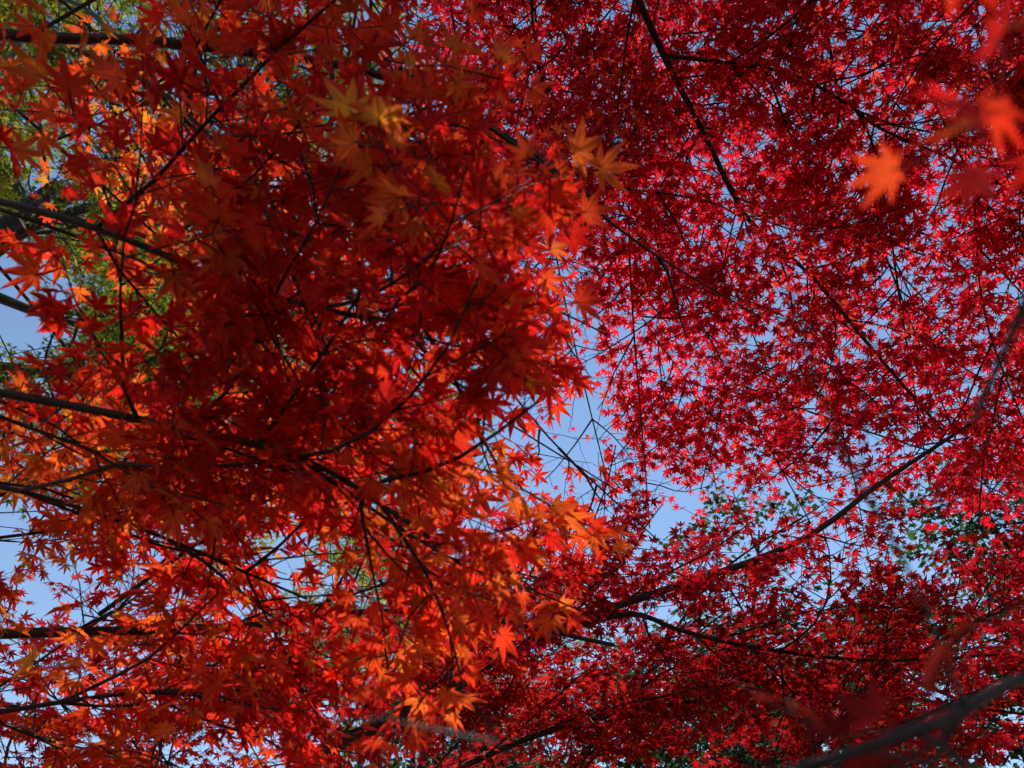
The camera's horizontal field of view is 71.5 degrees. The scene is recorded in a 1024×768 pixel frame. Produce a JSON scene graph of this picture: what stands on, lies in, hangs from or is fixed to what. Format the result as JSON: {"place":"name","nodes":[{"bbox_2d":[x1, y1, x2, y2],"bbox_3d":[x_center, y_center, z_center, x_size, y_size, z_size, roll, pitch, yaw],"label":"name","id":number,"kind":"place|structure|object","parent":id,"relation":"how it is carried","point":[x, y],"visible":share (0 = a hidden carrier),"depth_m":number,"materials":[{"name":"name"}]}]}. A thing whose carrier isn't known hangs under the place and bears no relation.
{"place":"outdoors","nodes":[
{"label":"outdoors","id":0,"kind":"place"},
{"bbox_2d":[0,0,1023,767],"label":"sky","id":1,"kind":"structure","parent":0,"point":[17,329],"materials":[{"name":"blue"}]},
{"label":"ground","id":2,"kind":"structure","parent":0,"visible":0},
{"bbox_2d":[0,0,506,607],"bbox_3d":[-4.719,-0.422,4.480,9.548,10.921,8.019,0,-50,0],"label":"green maple","id":3,"kind":"object","parent":2,"relation":"on","point":[12,188],"visible":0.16,"depth_m":5.47,"materials":[{"name":"green plant"}]},
{"bbox_2d":[0,0,761,767],"bbox_3d":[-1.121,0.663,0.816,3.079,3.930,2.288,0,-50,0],"label":"orange maple tree","id":4,"kind":"object","parent":2,"relation":"on","point":[402,202],"visible":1,"depth_m":0.97,"materials":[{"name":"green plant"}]},
{"bbox_2d":[249,478,601,767],"bbox_3d":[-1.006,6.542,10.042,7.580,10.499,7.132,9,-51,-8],"label":"green maple","id":5,"kind":"object","parent":2,"relation":"on","point":[367,579],"visible":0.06,"depth_m":11.75,"materials":[{"name":"green plant"}]},
{"bbox_2d":[319,650,565,767],"bbox_3d":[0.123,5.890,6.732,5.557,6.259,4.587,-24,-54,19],"label":"evergreen tree","id":6,"kind":"object","parent":2,"relation":"on","point":[438,757],"visible":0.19,"depth_m":7.85,"materials":[{"name":"plant"}]},
{"bbox_2d":[0,423,1023,767],"bbox_3d":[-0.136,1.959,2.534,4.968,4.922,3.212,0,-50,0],"label":"red maple tree","id":7,"kind":"object","parent":2,"relation":"on","point":[636,715],"visible":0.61,"depth_m":2.62,"materials":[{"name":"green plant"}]},
{"bbox_2d":[335,0,1023,767],"bbox_3d":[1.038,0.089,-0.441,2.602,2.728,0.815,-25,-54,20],"label":"maple tree","id":8,"kind":"object","parent":2,"relation":"on","point":[997,110],"visible":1,"depth_m":0.25,"materials":[{"name":"red plant"}]},
{"bbox_2d":[339,0,1023,592],"bbox_3d":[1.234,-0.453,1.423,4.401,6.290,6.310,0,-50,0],"label":"crimson maple tree","id":9,"kind":"object","parent":2,"relation":"on","point":[807,184],"visible":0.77,"depth_m":3.05,"materials":[{"name":"red plant"}]},
{"bbox_2d":[549,460,1023,767],"bbox_3d":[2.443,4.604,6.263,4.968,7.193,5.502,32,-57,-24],"label":"evergreen tree","id":10,"kind":"object","parent":2,"relation":"on","point":[743,756],"visible":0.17,"depth_m":6.98,"materials":[{"name":"plant"}]},
{"bbox_2d":[675,612,925,766],"bbox_3d":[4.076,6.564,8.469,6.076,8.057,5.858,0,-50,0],"label":"evergreen tree","id":11,"kind":"object","parent":2,"relation":"on","point":[778,715],"visible":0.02,"depth_m":10.23,"materials":[{"name":"plant"}]},
{"bbox_2d":[849,448,1023,767],"bbox_3d":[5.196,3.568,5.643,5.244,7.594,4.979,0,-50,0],"label":"evergreen tree","id":12,"kind":"object","parent":2,"relation":"on","point":[972,526],"visible":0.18,"depth_m":6.89,"materials":[{"name":"plant"}]}
]}

